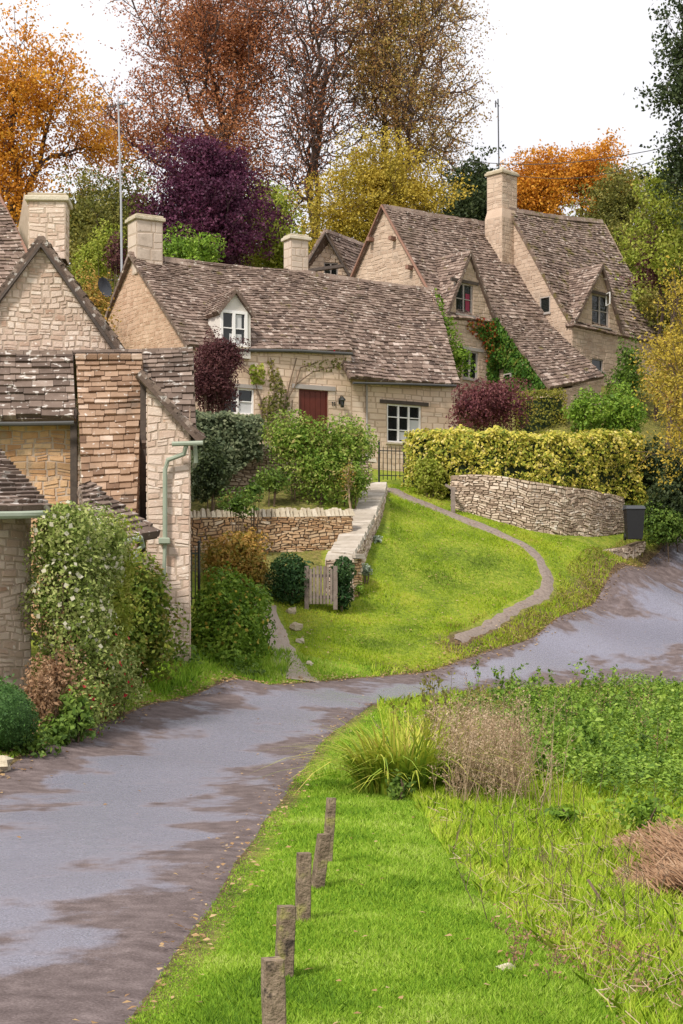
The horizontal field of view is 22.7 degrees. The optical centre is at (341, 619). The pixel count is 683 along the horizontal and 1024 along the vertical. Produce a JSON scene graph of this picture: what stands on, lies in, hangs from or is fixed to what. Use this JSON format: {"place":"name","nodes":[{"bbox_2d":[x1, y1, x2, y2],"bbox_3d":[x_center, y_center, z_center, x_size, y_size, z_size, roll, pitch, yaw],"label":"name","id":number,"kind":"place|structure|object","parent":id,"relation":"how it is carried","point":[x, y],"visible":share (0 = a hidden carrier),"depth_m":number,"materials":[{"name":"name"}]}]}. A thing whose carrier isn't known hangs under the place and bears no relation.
{"place":"outdoors","nodes":[
{"label":"outdoors","id":0,"kind":"place"},
{"bbox_2d":[0,536,682,1023],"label":"road","id":1,"kind":"structure","parent":0,"point":[94,892],"depth_m":20.25,"materials":[{"name":"asphalt"}]},
{"bbox_2d":[72,683,568,1022],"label":"fallen leaves","id":2,"kind":"object","parent":1,"relation":"on","point":[212,915],"visible":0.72,"depth_m":13.55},
{"bbox_2d":[0,540,673,792],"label":"fallen leaves","id":3,"kind":"object","parent":1,"relation":"on","point":[11,749],"visible":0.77,"depth_m":38.12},
{"bbox_2d":[640,501,682,561],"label":"shrub","id":4,"kind":"object","parent":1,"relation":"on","point":[669,525],"visible":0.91,"depth_m":56.74,"materials":[{"name":"green plant"}]},
{"bbox_2d":[0,298,682,1023],"bbox_3d":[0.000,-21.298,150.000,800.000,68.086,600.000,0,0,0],"label":"ground","id":5,"kind":"structure","parent":0,"point":[392,478],"depth_m":46.35,"materials":[{"name":"green plant"}]},
{"bbox_2d":[0,193,27,287],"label":"stone house","id":6,"kind":"structure","parent":5,"relation":"on","point":[13,244],"depth_m":49.48,"materials":[{"name":"stone"}]},
{"bbox_2d":[0,671,42,751],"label":"box ball","id":7,"kind":"object","parent":5,"relation":"on","point":[18,716],"visible":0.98,"depth_m":23.12,"materials":[{"name":"green plant"}]},
{"bbox_2d":[0,449,51,695],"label":"roadside shed","id":8,"kind":"structure","parent":5,"relation":"on","point":[23,501],"depth_m":26.75,"materials":[{"name":"stone"}]},
{"bbox_2d":[0,726,63,757],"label":"plant","id":9,"kind":"object","parent":5,"relation":"on","point":[35,745],"visible":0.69,"depth_m":23.46,"materials":[{"name":"green plant"}]},
{"bbox_2d":[19,635,86,733],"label":"shrub","id":10,"kind":"object","parent":5,"relation":"on","point":[47,691],"visible":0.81,"depth_m":25.24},
{"bbox_2d":[0,192,124,408],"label":"gabled cottage","id":11,"kind":"structure","parent":5,"relation":"on","point":[46,303],"depth_m":40.05,"materials":[{"name":"stone"}]},
{"bbox_2d":[34,685,95,746],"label":"plant","id":12,"kind":"object","parent":5,"relation":"on","point":[70,724],"visible":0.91,"depth_m":24.93,"materials":[{"name":"green plant"}]},
{"bbox_2d":[0,0,144,253],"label":"tree","id":13,"kind":"object","parent":5,"relation":"on","point":[12,192],"visible":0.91,"depth_m":83.35,"materials":[{"name":"orange plant"}]},
{"bbox_2d":[16,500,131,711],"bbox_3d":[-4.307,-0.140,27.297,1.821,3.632,2.798,0,0,0],"label":"clematis","id":14,"kind":"object","parent":5,"relation":"on","point":[78,545],"visible":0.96,"depth_m":26.53,"materials":[{"name":"green plant"}]},
{"bbox_2d":[74,260,120,332],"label":"shrub","id":15,"kind":"object","parent":5,"relation":"on","point":[96,298],"visible":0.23,"depth_m":66.59,"materials":[{"name":"green plant"}]},
{"bbox_2d":[71,218,126,298],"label":"shrub","id":16,"kind":"object","parent":5,"relation":"on","point":[94,252],"visible":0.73,"depth_m":69.25,"materials":[{"name":"green plant"}]},
{"bbox_2d":[51,163,147,313],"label":"tree","id":17,"kind":"object","parent":5,"relation":"on","point":[87,214],"visible":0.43,"depth_m":80.44,"materials":[{"name":"green plant"}]},
{"bbox_2d":[0,347,204,662],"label":"terraced cottage","id":18,"kind":"structure","parent":5,"relation":"on","point":[128,433],"depth_m":36.23,"materials":[{"name":"stone"}]},
{"bbox_2d":[60,622,150,737],"bbox_3d":[-3.868,0.939,27.086,1.196,1.817,3.622,0,0,8],"label":"fuchsia","id":19,"kind":"object","parent":5,"relation":"on","point":[110,694],"visible":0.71,"depth_m":27.17,"materials":[{"name":"green plant"}]},
{"bbox_2d":[54,156,167,255],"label":"tree","id":20,"kind":"object","parent":5,"relation":"on","point":[139,181],"visible":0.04,"depth_m":87.60,"materials":[{"name":"green plant"}]},
{"bbox_2d":[101,231,126,288],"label":"shrub","id":21,"kind":"object","parent":5,"relation":"on","point":[115,259],"visible":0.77,"depth_m":67.84,"materials":[{"name":"purple plant"}]},
{"bbox_2d":[90,507,142,665],"bbox_3d":[-3.822,-0.178,28.544,1.060,3.505,1.582,0,0,-21],"label":"climbing shrub","id":22,"kind":"object","parent":5,"relation":"on","point":[119,600],"visible":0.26,"depth_m":28.57,"materials":[{"name":"green plant"}]},
{"bbox_2d":[77,480,160,669],"bbox_3d":[-4.192,-0.789,32.016,1.586,3.978,3.840,0,0,-9],"label":"lean to","id":23,"kind":"object","parent":5,"relation":"on","point":[93,492],"visible":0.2,"depth_m":32.65,"materials":[{"name":"stone"}]},
{"bbox_2d":[99,550,189,686],"bbox_3d":[-3.716,0.058,30.811,1.402,2.698,2.303,0,0,17],"label":"vine bush","id":24,"kind":"object","parent":5,"relation":"on","point":[150,635],"visible":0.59,"depth_m":30.76,"materials":[{"name":"green plant"}]},
{"bbox_2d":[0,642,292,757],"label":"verge grass","id":25,"kind":"structure","parent":5,"relation":"on","point":[281,666],"depth_m":33.67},
{"bbox_2d":[163,221,226,262],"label":"shrub","id":26,"kind":"object","parent":5,"relation":"on","point":[183,248],"visible":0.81,"depth_m":71.10,"materials":[{"name":"green plant"}]},
{"bbox_2d":[60,0,329,264],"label":"tree","id":27,"kind":"object","parent":5,"relation":"on","point":[240,45],"visible":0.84,"depth_m":98.00,"materials":[{"name":"brown plant"}]},
{"bbox_2d":[122,117,292,266],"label":"tree","id":28,"kind":"object","parent":5,"relation":"on","point":[207,193],"visible":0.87,"depth_m":78.60,"materials":[{"name":"purple plant"}]},
{"bbox_2d":[190,435,231,510],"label":"shrub","id":29,"kind":"object","parent":5,"relation":"on","point":[211,475],"visible":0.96,"depth_m":49.81,"materials":[{"name":"green plant"}]},
{"bbox_2d":[193,326,250,413],"bbox_3d":[-3.999,-7.010,54.372,2.398,4.798,2.130,0,0,-25],"label":"purple tree","id":30,"kind":"object","parent":5,"relation":"on","point":[216,364],"visible":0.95,"depth_m":53.92,"materials":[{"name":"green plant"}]},
{"bbox_2d":[190,409,264,501],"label":"rosemary hedge","id":31,"kind":"object","parent":5,"relation":"on","point":[240,439],"visible":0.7,"depth_m":51.36,"materials":[{"name":"green plant"}]},
{"bbox_2d":[192,524,272,590],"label":"shrub","id":32,"kind":"object","parent":5,"relation":"on","point":[240,551],"visible":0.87,"depth_m":43.84,"materials":[{"name":"brown plant"}]},
{"bbox_2d":[191,561,277,667],"bbox_3d":[-2.484,-0.094,38.270,2.063,2.503,3.021,0,0,17],"label":"shrub","id":33,"kind":"object","parent":5,"relation":"on","point":[231,615],"visible":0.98,"depth_m":37.87,"materials":[{"name":"green plant"}]},
{"bbox_2d":[214,479,264,540],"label":"shrub","id":34,"kind":"object","parent":5,"relation":"on","point":[237,505],"visible":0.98,"depth_m":46.04,"materials":[{"name":"green plant"}]},
{"bbox_2d":[252,464,290,506],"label":"shrub","id":35,"kind":"object","parent":5,"relation":"on","point":[272,479],"visible":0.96,"depth_m":50.31,"materials":[{"name":"green plant"}]},
{"bbox_2d":[191,507,354,552],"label":"garden wall","id":36,"kind":"structure","parent":5,"relation":"on","point":[289,529],"depth_m":47.07,"materials":[{"name":"beige stone"}]},
{"bbox_2d":[235,179,311,268],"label":"tree","id":37,"kind":"object","parent":5,"relation":"on","point":[276,260],"visible":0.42,"depth_m":82.92,"materials":[{"name":"green plant"}]},
{"bbox_2d":[261,956,286,1023],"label":"wooden post","id":38,"kind":"object","parent":5,"relation":"on","point":[273,995],"visible":1,"depth_m":7.86,"materials":[{"name":"brown wood"}]},
{"bbox_2d":[104,213,459,470],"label":"stone cottage","id":39,"kind":"structure","parent":5,"relation":"on","point":[394,379],"depth_m":60.48,"materials":[{"name":"beige stone"}]},
{"bbox_2d":[105,95,127,270],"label":"television antenna","id":40,"kind":"object","parent":39,"relation":"on","point":[121,244],"visible":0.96,"depth_m":65.97,"materials":[{"name":"metal"}]},
{"bbox_2d":[225,383,261,414],"bbox_3d":[-3.531,-7.483,57.861,1.810,1.093,0.190,0,0,-30],"label":"window","id":41,"kind":"structure","parent":39,"relation":"in","point":[247,396],"depth_m":58.03,"materials":[{"name":"white paint"}]},
{"bbox_2d":[244,350,342,440],"bbox_3d":[-1.606,-7.816,58.779,4.124,3.352,0.273,0,0,-30],"label":"climbing rose","id":42,"kind":"object","parent":39,"relation":"attached to","point":[281,390],"visible":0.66,"depth_m":58.45,"materials":[{"name":"green plant"}]},
{"bbox_2d":[299,389,326,447],"bbox_3d":[-1.010,-6.927,59.344,1.151,2.193,0.134,0,0,-30],"label":"door","id":43,"kind":"structure","parent":39,"relation":"in","point":[314,402],"depth_m":59.36,"materials":[{"name":"red paint"}]},
{"bbox_2d":[380,399,428,444],"bbox_3d":[2.237,-7.077,61.109,2.027,1.574,0.190,0,0,-29],"label":"window","id":44,"kind":"structure","parent":39,"relation":"in","point":[404,417],"depth_m":61.10,"materials":[{"name":"white paint"}]},
{"bbox_2d":[275,905,295,976],"bbox_3d":[-0.332,1.953,9.901,0.118,0.579,0.105,0,0,-16],"label":"wooden post","id":45,"kind":"object","parent":5,"relation":"on","point":[285,932],"visible":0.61,"depth_m":9.86,"materials":[{"name":"brown wood"}]},
{"bbox_2d":[264,551,313,605],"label":"ivy bush","id":46,"kind":"object","parent":5,"relation":"on","point":[289,575],"visible":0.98,"depth_m":43.63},
{"bbox_2d":[263,605,318,682],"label":"gravel path","id":47,"kind":"structure","parent":5,"relation":"on","point":[281,639],"depth_m":40.29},
{"bbox_2d":[221,444,376,492],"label":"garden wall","id":48,"kind":"structure","parent":5,"relation":"on","point":[242,477],"depth_m":52.09,"materials":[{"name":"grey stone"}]},
{"bbox_2d":[295,852,311,920],"bbox_3d":[-0.265,1.924,11.701,0.102,0.641,0.099,0,0,-16],"label":"wooden post","id":49,"kind":"object","parent":5,"relation":"on","point":[303,884],"visible":0.68,"depth_m":11.66,"materials":[{"name":"brown wood"}]},
{"bbox_2d":[258,408,379,508],"bbox_3d":[-0.683,-4.705,51.310,3.693,3.407,2.515,0,0,0],"label":"garden shrub","id":50,"kind":"object","parent":5,"relation":"on","point":[297,443],"visible":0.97,"depth_m":50.79,"materials":[{"name":"green plant"}]},
{"bbox_2d":[305,566,336,609],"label":"picket gate","id":51,"kind":"structure","parent":5,"relation":"on","point":[309,596],"depth_m":43.58,"materials":[{"name":"grey wood"}]},
{"bbox_2d":[311,833,330,889],"bbox_3d":[-0.173,1.953,13.201,0.156,0.582,0.114,0,0,-22],"label":"wooden post","id":52,"kind":"object","parent":5,"relation":"on","point":[320,862],"visible":0.72,"depth_m":13.16,"materials":[{"name":"brown wood"}]},
{"bbox_2d":[232,0,423,253],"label":"tree","id":53,"kind":"object","parent":5,"relation":"on","point":[315,140],"visible":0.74,"depth_m":96.63,"materials":[{"name":"brown plant"}]},
{"bbox_2d":[324,797,335,861],"bbox_3d":[-0.112,1.887,14.599,0.119,0.724,0.090,0,0,-16],"label":"wooden post","id":54,"kind":"object","parent":5,"relation":"on","point":[329,822],"visible":0.58,"depth_m":14.57,"materials":[{"name":"brown wood"}]},
{"bbox_2d":[308,229,363,276],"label":"cottage wing","id":55,"kind":"structure","parent":5,"relation":"on","point":[333,252],"depth_m":76.22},
{"bbox_2d":[329,556,356,612],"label":"ivy bush","id":56,"kind":"object","parent":5,"relation":"on","point":[345,576],"visible":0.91,"depth_m":43.81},
{"bbox_2d":[325,482,387,600],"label":"garden wall","id":57,"kind":"structure","parent":5,"relation":"on","point":[366,521],"depth_m":48.62,"materials":[{"name":"grey stone"}]},
{"bbox_2d":[280,120,477,254],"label":"tree","id":58,"kind":"object","parent":5,"relation":"on","point":[372,184],"visible":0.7,"depth_m":86.81,"materials":[{"name":"yellow plant"}]},
{"bbox_2d":[385,768,416,800],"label":"plant","id":59,"kind":"object","parent":5,"relation":"on","point":[397,787],"visible":0.99,"depth_m":19.55,"materials":[{"name":"green plant"}]},
{"bbox_2d":[317,0,506,211],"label":"tree","id":60,"kind":"object","parent":5,"relation":"on","point":[388,65],"visible":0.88,"depth_m":96.92,"materials":[{"name":"brown plant"}]},
{"bbox_2d":[252,706,585,797],"bbox_3d":[1.026,1.601,20.950,4.611,1.176,4.522,0,0,0],"label":"iris clump","id":61,"kind":"object","parent":5,"relation":"on","point":[371,765],"visible":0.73,"depth_m":20.60,"materials":[{"name":"green plant"}]},
{"bbox_2d":[402,449,453,500],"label":"shrub","id":62,"kind":"object","parent":5,"relation":"on","point":[429,478],"visible":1,"depth_m":55.13,"materials":[{"name":"green plant"}]},
{"bbox_2d":[344,701,531,752],"bbox_3d":[1.389,1.619,22.862,2.691,1.212,2.878,0,0,-29],"label":"iris clump","id":63,"kind":"object","parent":5,"relation":"on","point":[419,724],"visible":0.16,"depth_m":22.94,"materials":[{"name":"plant"}]},
{"bbox_2d":[266,485,620,661],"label":"fallen leaves","id":64,"kind":"object","parent":5,"relation":"on","point":[448,584],"visible":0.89,"depth_m":47.32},
{"bbox_2d":[350,204,548,400],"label":"gabled house","id":65,"kind":"structure","parent":5,"relation":"on","point":[455,261],"depth_m":71.43,"materials":[{"name":"stone"}]},
{"bbox_2d":[476,317,500,388],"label":"ivy","id":66,"kind":"object","parent":65,"relation":"attached to","point":[492,374],"visible":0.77,"depth_m":70.70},
{"bbox_2d":[389,664,516,771],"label":"dry plants","id":67,"kind":"object","parent":5,"relation":"on","point":[429,685],"visible":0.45,"depth_m":23.20,"materials":[{"name":"brown plant"}]},
{"bbox_2d":[434,288,476,398],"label":"climbing shrub","id":68,"kind":"object","parent":5,"relation":"on","point":[460,354],"visible":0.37,"depth_m":67.22,"materials":[{"name":"green plant"}]},
{"bbox_2d":[264,484,652,690],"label":"green grass","id":69,"kind":"structure","parent":5,"relation":"on","point":[523,535],"depth_m":47.18,"materials":[{"name":"plant"}]},
{"bbox_2d":[365,687,575,811],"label":"dry plants","id":70,"kind":"object","parent":5,"relation":"on","point":[465,795],"visible":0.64,"depth_m":19.80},
{"bbox_2d":[436,142,505,220],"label":"tree","id":71,"kind":"object","parent":5,"relation":"on","point":[473,205],"visible":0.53,"depth_m":90.68,"materials":[{"name":"green plant"}]},
{"bbox_2d":[421,689,552,802],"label":"dry plants","id":72,"kind":"object","parent":5,"relation":"on","point":[501,772],"visible":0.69,"depth_m":20.15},
{"bbox_2d":[445,376,535,437],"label":"barberry bush","id":73,"kind":"object","parent":5,"relation":"on","point":[492,404],"visible":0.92,"depth_m":59.57,"materials":[{"name":"purple plant"}]},
{"bbox_2d":[397,424,648,508],"bbox_3d":[6.327,-5.031,56.632,8.753,3.082,3.598,0,0,-16],"label":"privet hedge","id":74,"kind":"object","parent":5,"relation":"on","point":[587,459],"visible":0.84,"depth_m":55.65,"materials":[{"name":"yellow plant"}]},
{"bbox_2d":[450,474,624,536],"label":"dry stone wall","id":75,"kind":"structure","parent":5,"relation":"on","point":[541,507],"depth_m":54.28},
{"bbox_2d":[515,387,567,433],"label":"box hedge","id":76,"kind":"object","parent":5,"relation":"on","point":[544,412],"visible":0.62,"depth_m":62.28,"materials":[{"name":"green plant"}]},
{"bbox_2d":[445,539,643,645],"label":"bank grass","id":77,"kind":"structure","parent":5,"relation":"on","point":[597,587],"depth_m":50.22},
{"bbox_2d":[497,315,604,412],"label":"catslide wing","id":78,"kind":"structure","parent":5,"relation":"on","point":[554,357],"depth_m":70.41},
{"bbox_2d":[495,322,545,391],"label":"ivy","id":79,"kind":"object","parent":78,"relation":"attached to","point":[517,369],"visible":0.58,"depth_m":70.06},
{"bbox_2d":[488,908,616,981],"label":"dry plants","id":80,"kind":"object","parent":5,"relation":"on","point":[560,955],"visible":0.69,"depth_m":10.41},
{"bbox_2d":[424,796,682,1023],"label":"straw","id":81,"kind":"object","parent":5,"relation":"on","point":[590,903],"visible":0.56,"depth_m":12.32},
{"bbox_2d":[439,790,680,937],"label":"dry plants","id":82,"kind":"object","parent":5,"relation":"on","point":[552,855],"visible":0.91,"depth_m":14.05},
{"bbox_2d":[539,803,587,824],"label":"plant","id":83,"kind":"object","parent":5,"relation":"on","point":[564,813],"visible":0.91,"depth_m":17.93,"materials":[{"name":"green plant"}]},
{"bbox_2d":[452,670,682,803],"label":"nettles","id":84,"kind":"object","parent":5,"relation":"on","point":[628,767],"visible":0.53,"depth_m":26.19,"materials":[{"name":"plant"}]},
{"bbox_2d":[496,127,644,225],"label":"tree","id":85,"kind":"object","parent":5,"relation":"on","point":[542,194],"visible":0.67,"depth_m":94.80,"materials":[{"name":"orange plant"}]},
{"bbox_2d":[464,659,681,755],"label":"dry plants","id":86,"kind":"object","parent":5,"relation":"on","point":[657,743],"visible":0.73,"depth_m":30.15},
{"bbox_2d":[465,657,682,782],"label":"tall weeds","id":87,"kind":"object","parent":5,"relation":"on","point":[586,731],"visible":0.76,"depth_m":29.44,"materials":[{"name":"green plant"}]},
{"bbox_2d":[484,167,665,387],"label":"gabled house","id":88,"kind":"structure","parent":5,"relation":"on","point":[565,265],"depth_m":74.59,"materials":[{"name":"stone"}]},
{"bbox_2d":[482,890,682,1023],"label":"plant litter","id":89,"kind":"object","parent":5,"relation":"on","point":[516,921],"visible":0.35,"depth_m":10.02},
{"bbox_2d":[560,376,648,441],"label":"shrub","id":90,"kind":"object","parent":5,"relation":"on","point":[585,416],"visible":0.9,"depth_m":61.40,"materials":[{"name":"green plant"}]},
{"bbox_2d":[530,760,678,935],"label":"dry plants","id":91,"kind":"object","parent":5,"relation":"on","point":[622,847],"visible":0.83,"depth_m":14.66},
{"bbox_2d":[545,903,681,1011],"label":"dry plants","id":92,"kind":"object","parent":5,"relation":"on","point":[618,944],"visible":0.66,"depth_m":10.28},
{"bbox_2d":[563,156,682,284],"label":"tree","id":93,"kind":"object","parent":5,"relation":"on","point":[611,211],"visible":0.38,"depth_m":88.99,"materials":[{"name":"green plant"}]},
{"bbox_2d":[603,541,645,558],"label":"kerb wall","id":94,"kind":"structure","parent":5,"relation":"on","point":[629,550],"depth_m":55.67,"materials":[{"name":"grey stone"}]},
{"bbox_2d":[622,505,645,539],"bbox_3d":[9.566,-3.197,55.640,0.660,1.160,0.800,0,0,0],"label":"wheelie bin","id":95,"kind":"object","parent":94,"relation":"on","point":[634,520],"visible":1,"depth_m":55.31,"materials":[{"name":"black plastic"}]},
{"bbox_2d":[600,333,655,399],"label":"shrub","id":96,"kind":"object","parent":5,"relation":"on","point":[629,375],"visible":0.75,"depth_m":71.72,"materials":[{"name":"green plant"}]},
{"bbox_2d":[591,785,682,834],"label":"plant","id":97,"kind":"object","parent":5,"relation":"on","point":[641,811],"visible":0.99,"depth_m":17.37,"materials":[{"name":"green plant"}]},
{"bbox_2d":[609,223,666,327],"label":"tree","id":98,"kind":"object","parent":5,"relation":"on","point":[627,258],"visible":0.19,"depth_m":79.40,"materials":[{"name":"green plant"}]},
{"bbox_2d":[609,815,682,901],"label":"bracken heap","id":99,"kind":"object","parent":5,"relation":"on","point":[664,836],"visible":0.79,"depth_m":15.38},
{"bbox_2d":[616,255,682,491],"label":"tree","id":100,"kind":"object","parent":5,"relation":"on","point":[676,357],"visible":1,"depth_m":55.45,"materials":[{"name":"plant"}]},
{"bbox_2d":[619,224,681,420],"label":"tree","id":101,"kind":"object","parent":5,"relation":"on","point":[652,276],"visible":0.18,"depth_m":71.87,"materials":[{"name":"green plant"}]},
{"bbox_2d":[621,153,682,448],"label":"tree","id":102,"kind":"object","parent":5,"relation":"on","point":[670,241],"visible":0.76,"depth_m":69.51,"materials":[{"name":"green plant"}]},
{"bbox_2d":[624,0,682,229],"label":"tree","id":103,"kind":"object","parent":5,"relation":"on","point":[673,174],"visible":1,"depth_m":65.81,"materials":[{"name":"green plant"}]},
{"bbox_2d":[635,430,682,551],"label":"shrub","id":104,"kind":"object","parent":5,"relation":"on","point":[673,500],"visible":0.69,"depth_m":57.55,"materials":[{"name":"green plant"}]},
{"bbox_2d":[635,273,682,364],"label":"shrub","id":105,"kind":"object","parent":5,"relation":"on","point":[650,301],"visible":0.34,"depth_m":75.83,"materials":[{"name":"green plant"}]},
{"bbox_2d":[637,319,682,439],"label":"shrub","id":106,"kind":"object","parent":5,"relation":"on","point":[653,365],"visible":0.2,"depth_m":70.91,"materials":[{"name":"plant"}]},
{"bbox_2d":[643,329,682,425],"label":"shrub","id":107,"kind":"object","parent":5,"relation":"on","point":[670,402],"visible":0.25,"depth_m":65.72,"materials":[{"name":"yellow plant"}]},
{"bbox_2d":[0,0,682,263],"label":"sky","id":108,"kind":"structure","parent":0,"point":[562,71],"materials":[{"name":"white"}]},
{"bbox_2d":[125,650,628,1023],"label":"lawn grass","id":109,"kind":"structure","parent":0,"point":[394,949],"depth_m":10.98,"materials":[{"name":"plant"}]},
{"bbox_2d":[388,488,553,642],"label":"path","id":110,"kind":"structure","parent":0,"point":[544,591],"depth_m":49.51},
{"bbox_2d":[371,662,682,1023],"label":"field grass","id":111,"kind":"structure","parent":0,"point":[482,828],"depth_m":15.06,"materials":[{"name":"plant"}]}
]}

